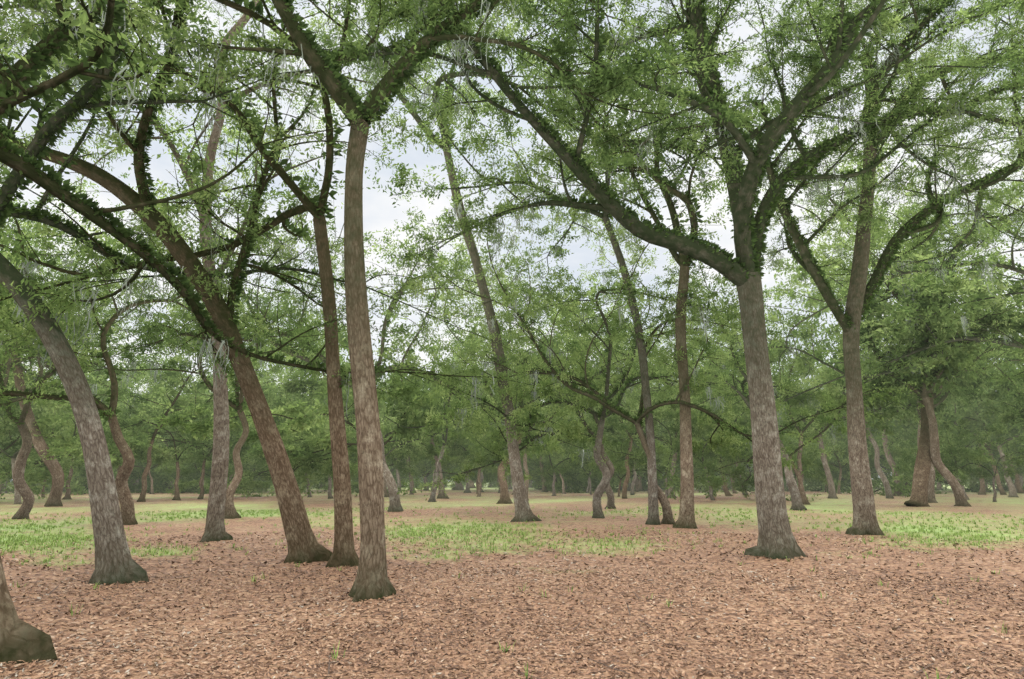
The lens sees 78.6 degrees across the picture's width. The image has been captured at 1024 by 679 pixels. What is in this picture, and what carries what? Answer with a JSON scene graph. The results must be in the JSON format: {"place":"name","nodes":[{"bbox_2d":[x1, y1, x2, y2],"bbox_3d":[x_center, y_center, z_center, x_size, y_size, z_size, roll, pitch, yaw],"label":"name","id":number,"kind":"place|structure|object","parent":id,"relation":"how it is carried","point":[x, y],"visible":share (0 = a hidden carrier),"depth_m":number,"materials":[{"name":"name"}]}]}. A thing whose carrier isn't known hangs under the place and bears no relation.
{"place":"outdoors","nodes":[
{"label":"outdoors","id":0,"kind":"place"},
{"bbox_2d":[0,481,1023,678],"bbox_3d":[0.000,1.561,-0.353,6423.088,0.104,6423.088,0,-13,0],"label":"ground","id":1,"kind":"structure","parent":0,"point":[77,505],"depth_m":10.30,"materials":[{"name":"soil"}]},
{"bbox_2d":[0,379,61,460],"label":"oak tree","id":2,"kind":"object","parent":1,"relation":"on","point":[4,448],"visible":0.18,"depth_m":50.65,"materials":[{"name":"green plant"}]},
{"bbox_2d":[0,236,123,518],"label":"oak tree","id":3,"kind":"object","parent":1,"relation":"on","point":[23,489],"visible":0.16,"depth_m":27.05,"materials":[{"name":"green plant"}]},
{"bbox_2d":[0,376,160,494],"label":"tree line","id":4,"kind":"object","parent":1,"relation":"on","point":[79,487],"visible":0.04,"depth_m":79.74,"materials":[{"name":"green plant"}]},
{"bbox_2d":[0,217,162,343],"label":"oak tree","id":5,"kind":"object","parent":1,"relation":"on","point":[74,317],"visible":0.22,"depth_m":23.06,"materials":[{"name":"green plant"}]},
{"bbox_2d":[0,356,186,503],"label":"oak tree","id":6,"kind":"object","parent":1,"relation":"on","point":[72,446],"visible":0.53,"depth_m":44.64,"materials":[{"name":"green plant"}]},
{"bbox_2d":[0,386,187,499],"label":"oak tree","id":7,"kind":"object","parent":1,"relation":"on","point":[67,496],"visible":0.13,"depth_m":58.91,"materials":[{"name":"green plant"}]},
{"bbox_2d":[0,221,194,424],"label":"oak tree","id":8,"kind":"object","parent":1,"relation":"on","point":[9,363],"visible":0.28,"depth_m":38.19,"materials":[{"name":"green plant"}]},
{"bbox_2d":[0,220,211,506],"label":"oak tree","id":9,"kind":"object","parent":1,"relation":"on","point":[54,467],"visible":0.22,"depth_m":43.31,"materials":[{"name":"green plant"}]},
{"bbox_2d":[38,336,229,480],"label":"tree line","id":10,"kind":"object","parent":1,"relation":"on","point":[153,360],"visible":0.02,"depth_m":104.40,"materials":[{"name":"green plant"}]},
{"bbox_2d":[40,370,230,490],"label":"oak tree","id":11,"kind":"object","parent":1,"relation":"on","point":[207,393],"visible":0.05,"depth_m":93.67,"materials":[{"name":"green plant"}]},
{"bbox_2d":[0,140,308,524],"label":"oak tree","id":12,"kind":"object","parent":1,"relation":"on","point":[127,508],"visible":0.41,"depth_m":22.69,"materials":[{"name":"green plant"}]},
{"bbox_2d":[0,367,313,499],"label":"oak tree","id":13,"kind":"object","parent":1,"relation":"on","point":[32,465],"visible":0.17,"depth_m":51.12,"materials":[{"name":"green plant"}]},
{"bbox_2d":[63,422,252,493],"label":"oak tree","id":14,"kind":"object","parent":1,"relation":"on","point":[138,474],"visible":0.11,"depth_m":82.78,"materials":[{"name":"green plant"}]},
{"bbox_2d":[0,0,358,567],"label":"oak tree","id":15,"kind":"object","parent":1,"relation":"on","point":[344,553],"visible":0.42,"depth_m":13.77,"materials":[{"name":"green plant"}]},
{"bbox_2d":[14,251,347,518],"bbox_3d":[-14.505,2.042,30.452,12.870,13.244,14.760,1,-13,-4],"label":"oak tree","id":16,"kind":"object","parent":1,"relation":"on","point":[231,512],"visible":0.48,"depth_m":28.21,"materials":[{"name":"green plant"}]},
{"bbox_2d":[72,374,294,499],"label":"oak tree","id":17,"kind":"object","parent":1,"relation":"on","point":[126,425],"visible":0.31,"depth_m":53.35,"materials":[{"name":"green plant"}]},
{"bbox_2d":[62,388,304,498],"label":"oak tree","id":18,"kind":"object","parent":1,"relation":"on","point":[239,427],"visible":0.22,"depth_m":60.08,"materials":[{"name":"green plant"}]},
{"bbox_2d":[101,406,276,494],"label":"oak tree","id":19,"kind":"object","parent":1,"relation":"on","point":[231,437],"visible":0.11,"depth_m":76.79,"materials":[{"name":"green plant"}]},
{"bbox_2d":[0,0,397,563],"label":"oak tree","id":20,"kind":"object","parent":1,"relation":"on","point":[303,544],"visible":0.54,"depth_m":14.14,"materials":[{"name":"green plant"}]},
{"bbox_2d":[131,403,272,492],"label":"tree line","id":21,"kind":"object","parent":1,"relation":"on","point":[157,486],"visible":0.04,"depth_m":87.79,"materials":[{"name":"green plant"}]},
{"bbox_2d":[151,407,256,484],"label":"oak tree","id":22,"kind":"object","parent":1,"relation":"on","point":[164,466],"visible":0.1,"depth_m":70.01,"materials":[{"name":"green plant"}]},
{"bbox_2d":[2,0,421,541],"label":"oak tree","id":23,"kind":"object","parent":1,"relation":"on","point":[215,530],"visible":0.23,"depth_m":19.04,"materials":[{"name":"green plant"}]},
{"bbox_2d":[117,358,308,493],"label":"tree line","id":24,"kind":"object","parent":1,"relation":"on","point":[166,476],"visible":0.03,"depth_m":84.18,"materials":[{"name":"green plant"}]},
{"bbox_2d":[137,310,293,501],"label":"oak tree","id":25,"kind":"object","parent":1,"relation":"on","point":[176,375],"visible":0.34,"depth_m":52.18,"materials":[{"name":"green plant"}]},
{"bbox_2d":[105,388,358,493],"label":"oak tree","id":26,"kind":"object","parent":1,"relation":"on","point":[317,486],"visible":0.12,"depth_m":82.36,"materials":[{"name":"green plant"}]},
{"bbox_2d":[0,0,538,663],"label":"oak tree","id":27,"kind":"object","parent":1,"relation":"on","point":[22,640],"visible":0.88,"depth_m":10.13,"materials":[{"name":"green plant"}]},
{"bbox_2d":[0,0,544,584],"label":"oak tree","id":28,"kind":"object","parent":1,"relation":"on","point":[114,562],"visible":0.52,"depth_m":11.10,"materials":[{"name":"green plant"}]},
{"bbox_2d":[175,403,390,468],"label":"oak tree","id":29,"kind":"object","parent":1,"relation":"on","point":[197,455],"visible":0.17,"depth_m":57.32,"materials":[{"name":"green plant"}]},
{"bbox_2d":[227,286,348,430],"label":"oak tree","id":30,"kind":"object","parent":1,"relation":"on","point":[284,371],"visible":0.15,"depth_m":73.91,"materials":[{"name":"green plant"}]},
{"bbox_2d":[160,405,420,497],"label":"oak tree","id":31,"kind":"object","parent":1,"relation":"on","point":[247,476],"visible":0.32,"depth_m":61.53,"materials":[{"name":"green plant"}]},
{"bbox_2d":[148,313,446,484],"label":"oak tree","id":32,"kind":"object","parent":1,"relation":"on","point":[205,427],"visible":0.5,"depth_m":40.75,"materials":[{"name":"green plant"}]},
{"bbox_2d":[237,419,357,477],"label":"oak tree","id":33,"kind":"object","parent":1,"relation":"on","point":[306,443],"visible":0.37,"depth_m":45.69,"materials":[{"name":"green plant"}]},
{"bbox_2d":[13,68,672,511],"bbox_3d":[-10.130,-2.482,35.205,31.645,24.415,21.712,7,-15,-29],"label":"oak tree","id":34,"kind":"object","parent":1,"relation":"on","point":[387,474],"visible":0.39,"depth_m":33.80,"materials":[{"name":"green plant"}]},
{"bbox_2d":[280,348,435,498],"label":"oak tree","id":35,"kind":"object","parent":1,"relation":"on","point":[349,436],"visible":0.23,"depth_m":57.46,"materials":[{"name":"green plant"}]},
{"bbox_2d":[251,286,475,496],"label":"oak tree","id":36,"kind":"object","parent":1,"relation":"on","point":[304,374],"visible":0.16,"depth_m":60.84,"materials":[{"name":"green plant"}]},
{"bbox_2d":[326,442,427,476],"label":"oak tree","id":37,"kind":"object","parent":1,"relation":"on","point":[404,470],"visible":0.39,"depth_m":69.55,"materials":[{"name":"green plant"}]},
{"bbox_2d":[287,386,492,465],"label":"oak tree","id":38,"kind":"object","parent":1,"relation":"on","point":[432,451],"visible":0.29,"depth_m":56.92,"materials":[{"name":"green plant"}]},
{"bbox_2d":[313,335,512,501],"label":"oak tree","id":39,"kind":"object","parent":1,"relation":"on","point":[406,429],"visible":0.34,"depth_m":43.43,"materials":[{"name":"green plant"}]},
{"bbox_2d":[381,373,497,494],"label":"oak tree","id":40,"kind":"object","parent":1,"relation":"on","point":[459,461],"visible":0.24,"depth_m":73.39,"materials":[{"name":"green plant"}]},
{"bbox_2d":[230,273,664,499],"bbox_3d":[-7.499,5.247,59.468,45.434,22.288,24.295,-3,-13,12],"label":"oak tree","id":41,"kind":"object","parent":1,"relation":"on","point":[442,495],"visible":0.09,"depth_m":58.78,"materials":[{"name":"green plant"}]},
{"bbox_2d":[149,0,748,602],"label":"oak tree","id":42,"kind":"object","parent":1,"relation":"on","point":[371,580],"visible":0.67,"depth_m":10.44,"materials":[{"name":"green plant"}]},
{"bbox_2d":[403,446,511,490],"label":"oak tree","id":43,"kind":"object","parent":1,"relation":"on","point":[484,482],"visible":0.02,"depth_m":103.84,"materials":[{"name":"green plant"}]},
{"bbox_2d":[386,360,562,489],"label":"tree line","id":44,"kind":"object","parent":1,"relation":"on","point":[459,486],"visible":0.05,"depth_m":98.75,"materials":[{"name":"green plant"}]},
{"bbox_2d":[265,0,717,521],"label":"oak tree","id":45,"kind":"object","parent":1,"relation":"on","point":[523,512],"visible":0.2,"depth_m":26.53,"materials":[{"name":"green plant"}]},
{"bbox_2d":[444,415,547,496],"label":"oak tree","id":46,"kind":"object","parent":1,"relation":"on","point":[463,442],"visible":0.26,"depth_m":65.16,"materials":[{"name":"green plant"}]},
{"bbox_2d":[392,314,612,494],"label":"oak tree","id":47,"kind":"object","parent":1,"relation":"on","point":[439,447],"visible":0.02,"depth_m":74.42,"materials":[{"name":"green plant"}]},
{"bbox_2d":[0,528,1023,678],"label":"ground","id":48,"kind":"structure","parent":1,"relation":"on","point":[928,628],"depth_m":7.21,"materials":[{"name":"brown plant"}]},
{"bbox_2d":[397,272,689,508],"bbox_3d":[2.818,2.720,36.073,19.398,14.381,9.904,7,-14,-27],"label":"oak tree","id":49,"kind":"object","parent":1,"relation":"on","point":[608,490],"visible":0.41,"depth_m":33.30,"materials":[{"name":"green plant"}]},
{"bbox_2d":[465,412,646,495],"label":"oak tree","id":50,"kind":"object","parent":1,"relation":"on","point":[554,478],"visible":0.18,"depth_m":68.16,"materials":[{"name":"green plant"}]},
{"bbox_2d":[493,296,621,500],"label":"oak tree","id":51,"kind":"object","parent":1,"relation":"on","point":[525,457],"visible":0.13,"depth_m":48.71,"materials":[{"name":"green plant"}]},
{"bbox_2d":[440,245,700,503],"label":"oak tree","id":52,"kind":"object","parent":1,"relation":"on","point":[504,496],"visible":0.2,"depth_m":50.27,"materials":[{"name":"green plant"}]},
{"bbox_2d":[527,450,617,492],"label":"oak tree","id":53,"kind":"object","parent":1,"relation":"on","point":[549,463],"visible":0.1,"depth_m":79.27,"materials":[{"name":"green plant"}]},
{"bbox_2d":[490,406,675,493],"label":"oak tree","id":54,"kind":"object","parent":1,"relation":"on","point":[563,482],"visible":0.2,"depth_m":84.28,"materials":[{"name":"green plant"}]},
{"bbox_2d":[547,415,620,494],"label":"oak tree","id":55,"kind":"object","parent":1,"relation":"on","point":[563,464],"visible":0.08,"depth_m":73.08,"materials":[{"name":"green plant"}]},
{"bbox_2d":[527,426,656,492],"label":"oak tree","id":56,"kind":"object","parent":1,"relation":"on","point":[558,487],"visible":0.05,"depth_m":89.65,"materials":[{"name":"green plant"}]},
{"bbox_2d":[372,162,831,517],"bbox_3d":[5.421,0.056,31.420,15.611,17.555,22.753,-4,-13,16],"label":"oak tree","id":57,"kind":"object","parent":1,"relation":"on","point":[573,432],"visible":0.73,"depth_m":27.17,"materials":[{"name":"green plant"}]},
{"bbox_2d":[184,0,1023,558],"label":"oak tree","id":58,"kind":"object","parent":1,"relation":"on","point":[844,38],"visible":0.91,"depth_m":14.26,"materials":[{"name":"green plant"}]},
{"bbox_2d":[537,444,678,496],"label":"oak tree","id":59,"kind":"object","parent":1,"relation":"on","point":[565,470],"visible":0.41,"depth_m":66.59,"materials":[{"name":"green plant"}]},
{"bbox_2d":[569,365,667,494],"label":"oak tree","id":60,"kind":"object","parent":1,"relation":"on","point":[633,480],"visible":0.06,"depth_m":77.61,"materials":[{"name":"green plant"}]},
{"bbox_2d":[468,1,779,528],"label":"oak tree","id":61,"kind":"object","parent":1,"relation":"on","point":[686,517],"visible":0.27,"depth_m":22.91,"materials":[{"name":"green plant"}]},
{"bbox_2d":[572,308,676,498],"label":"oak tree","id":62,"kind":"object","parent":1,"relation":"on","point":[624,489],"visible":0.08,"depth_m":60.51,"materials":[{"name":"green plant"}]},
{"bbox_2d":[366,21,923,524],"bbox_3d":[6.423,-2.922,26.153,20.105,21.183,16.701,-4,-13,18],"label":"oak tree","id":63,"kind":"object","parent":1,"relation":"on","point":[650,437],"visible":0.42,"depth_m":25.02,"materials":[{"name":"green plant"}]},
{"bbox_2d":[366,158,926,523],"bbox_3d":[3.584,0.049,25.519,19.277,14.873,13.226,5,-14,-21],"label":"oak tree","id":64,"kind":"object","parent":1,"relation":"on","point":[563,376],"visible":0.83,"depth_m":24.36,"materials":[{"name":"green plant"}]},
{"bbox_2d":[587,389,707,497],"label":"oak tree","id":65,"kind":"object","parent":1,"relation":"on","point":[631,426],"visible":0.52,"depth_m":47.96,"materials":[{"name":"green plant"}]},
{"bbox_2d":[548,391,751,491],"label":"tree line","id":66,"kind":"object","parent":1,"relation":"on","point":[598,473],"visible":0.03,"depth_m":97.23,"materials":[{"name":"green plant"}]},
{"bbox_2d":[520,322,784,497],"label":"oak tree","id":67,"kind":"object","parent":1,"relation":"on","point":[620,438],"visible":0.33,"depth_m":58.31,"materials":[{"name":"green plant"}]},
{"bbox_2d":[592,400,718,492],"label":"oak tree","id":68,"kind":"object","parent":1,"relation":"on","point":[614,480],"visible":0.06,"depth_m":86.80,"materials":[{"name":"green plant"}]},
{"bbox_2d":[612,304,786,494],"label":"oak tree","id":69,"kind":"object","parent":1,"relation":"on","point":[697,364],"visible":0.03,"depth_m":73.94,"materials":[{"name":"green plant"}]},
{"bbox_2d":[656,406,744,469],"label":"oak tree","id":70,"kind":"object","parent":1,"relation":"on","point":[659,458],"visible":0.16,"depth_m":64.69,"materials":[{"name":"green plant"}]},
{"bbox_2d":[600,222,838,510],"bbox_3d":[14.892,2.078,41.453,19.183,18.058,9.311,6,-14,-26],"label":"oak tree","id":71,"kind":"object","parent":1,"relation":"on","point":[797,503],"visible":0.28,"depth_m":39.51,"materials":[{"name":"green plant"}]},
{"bbox_2d":[651,336,818,499],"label":"oak tree","id":72,"kind":"object","parent":1,"relation":"on","point":[709,430],"visible":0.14,"depth_m":50.41,"materials":[{"name":"green plant"}]},
{"bbox_2d":[586,389,889,495],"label":"oak tree","id":73,"kind":"object","parent":1,"relation":"on","point":[726,491],"visible":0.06,"depth_m":63.99,"materials":[{"name":"green plant"}]},
{"bbox_2d":[693,426,842,485],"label":"oak tree","id":74,"kind":"object","parent":1,"relation":"on","point":[811,476],"visible":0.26,"depth_m":60.48,"materials":[{"name":"green plant"}]},
{"bbox_2d":[718,400,847,492],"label":"oak tree","id":75,"kind":"object","parent":1,"relation":"on","point":[845,451],"visible":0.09,"depth_m":81.04,"materials":[{"name":"green plant"}]},
{"bbox_2d":[717,284,868,491],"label":"oak tree","id":76,"kind":"object","parent":1,"relation":"on","point":[803,336],"visible":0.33,"depth_m":52.68,"materials":[{"name":"green plant"}]},
{"bbox_2d":[742,348,895,491],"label":"oak tree","id":77,"kind":"object","parent":1,"relation":"on","point":[836,474],"visible":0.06,"depth_m":94.17,"materials":[{"name":"green plant"}]},
{"bbox_2d":[751,418,892,493],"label":"oak tree","id":78,"kind":"object","parent":1,"relation":"on","point":[846,459],"visible":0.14,"depth_m":76.92,"materials":[{"name":"green plant"}]},
{"bbox_2d":[645,0,1023,534],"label":"oak tree","id":79,"kind":"object","parent":1,"relation":"on","point":[860,293],"visible":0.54,"depth_m":21.45,"materials":[{"name":"green plant"}]},
{"bbox_2d":[656,295,1023,504],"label":"oak tree","id":80,"kind":"object","parent":1,"relation":"on","point":[716,481],"visible":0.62,"depth_m":40.16,"materials":[{"name":"green plant"}]},
{"bbox_2d":[661,102,1023,438],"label":"oak tree","id":81,"kind":"object","parent":1,"relation":"on","point":[981,262],"visible":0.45,"depth_m":35.07,"materials":[{"name":"green plant"}]},
{"bbox_2d":[794,368,935,491],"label":"tree line","id":82,"kind":"object","parent":1,"relation":"on","point":[816,485],"visible":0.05,"depth_m":95.72,"materials":[{"name":"green plant"}]},
{"bbox_2d":[711,293,1021,498],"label":"oak tree","id":83,"kind":"object","parent":1,"relation":"on","point":[831,491],"visible":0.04,"depth_m":58.38,"materials":[{"name":"green plant"}]},
{"bbox_2d":[773,223,1006,498],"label":"oak tree","id":84,"kind":"object","parent":1,"relation":"on","point":[887,487],"visible":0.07,"depth_m":59.17,"materials":[{"name":"green plant"}]},
{"bbox_2d":[792,122,1023,506],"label":"oak tree","id":85,"kind":"object","parent":1,"relation":"on","point":[920,484],"visible":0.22,"depth_m":40.80,"materials":[{"name":"green plant"}]},
{"bbox_2d":[795,268,1023,495],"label":"oak tree","id":86,"kind":"object","parent":1,"relation":"on","point":[889,458],"visible":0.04,"depth_m":69.90,"materials":[{"name":"green plant"}]},
{"bbox_2d":[827,404,992,493],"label":"tree line","id":87,"kind":"object","parent":1,"relation":"on","point":[945,482],"visible":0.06,"depth_m":85.56,"materials":[{"name":"green plant"}]},
{"bbox_2d":[801,181,1023,506],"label":"oak tree","id":88,"kind":"object","parent":1,"relation":"on","point":[925,394],"visible":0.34,"depth_m":39.97,"materials":[{"name":"green plant"}]},
{"bbox_2d":[805,211,1023,502],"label":"oak tree","id":89,"kind":"object","parent":1,"relation":"on","point":[1014,326],"visible":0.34,"depth_m":38.70,"materials":[{"name":"green plant"}]},
{"bbox_2d":[824,382,1023,453],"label":"oak tree","id":90,"kind":"object","parent":1,"relation":"on","point":[982,424],"visible":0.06,"depth_m":74.79,"materials":[{"name":"green plant"}]},
{"bbox_2d":[870,372,1023,497],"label":"oak tree","id":91,"kind":"object","parent":1,"relation":"on","point":[907,473],"visible":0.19,"depth_m":66.54,"materials":[{"name":"green plant"}]},
{"bbox_2d":[874,310,1023,435],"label":"oak tree","id":92,"kind":"object","parent":1,"relation":"on","point":[993,395],"visible":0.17,"depth_m":52.03,"materials":[{"name":"green plant"}]},
{"bbox_2d":[878,373,1023,492],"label":"tree","id":93,"kind":"object","parent":1,"relation":"on","point":[1020,477],"visible":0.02,"depth_m":90.34,"materials":[{"name":"green plant"}]},
{"bbox_2d":[880,363,1023,492],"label":"oak tree","id":94,"kind":"object","parent":1,"relation":"on","point":[1018,486],"visible":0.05,"depth_m":82.05,"materials":[{"name":"green plant"}]},
{"bbox_2d":[890,394,1022,496],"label":"oak tree","id":95,"kind":"object","parent":1,"relation":"on","point":[1011,489],"visible":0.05,"depth_m":64.65,"materials":[{"name":"green plant"}]},
{"bbox_2d":[895,365,1021,494],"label":"oak tree","id":96,"kind":"object","parent":1,"relation":"on","point":[999,486],"visible":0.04,"depth_m":74.15,"materials":[{"name":"green plant"}]},
{"bbox_2d":[895,417,1023,499],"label":"oak tree","id":97,"kind":"object","parent":1,"relation":"on","point":[950,454],"visible":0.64,"depth_m":53.47,"materials":[{"name":"green plant"}]},
{"bbox_2d":[896,423,1023,501],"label":"oak tree","id":98,"kind":"object","parent":1,"relation":"on","point":[951,469],"visible":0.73,"depth_m":48.47,"materials":[{"name":"green plant"}]},
{"bbox_2d":[920,294,1023,387],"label":"oak tree","id":99,"kind":"object","parent":1,"relation":"on","point":[963,320],"visible":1,"depth_m":31.25,"materials":[{"name":"green plant"}]},
{"bbox_2d":[945,368,1023,455],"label":"oak tree","id":100,"kind":"object","parent":1,"relation":"on","point":[976,416],"visible":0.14,"depth_m":76.21,"materials":[{"name":"green plant"}]},
{"bbox_2d":[947,450,1023,491],"bbox_3d":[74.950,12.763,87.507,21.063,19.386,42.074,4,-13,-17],"label":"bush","id":101,"kind":"object","parent":1,"relation":"on","point":[974,488],"visible":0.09,"depth_m":90.46,"materials":[{"name":"green plant"}]},
{"bbox_2d":[959,333,1023,428],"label":"oak tree","id":102,"kind":"object","parent":1,"relation":"on","point":[1014,411],"visible":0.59,"depth_m":46.52,"materials":[{"name":"green plant"}]},
{"bbox_2d":[0,505,1023,678],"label":"ground grass","id":103,"kind":"structure","parent":0,"point":[6,542],"depth_m":18.64,"materials":[{"name":"green plant"}]},
{"bbox_2d":[0,0,1023,480],"label":"sky","id":104,"kind":"structure","parent":0,"point":[379,213],"materials":[{"name":"white"}]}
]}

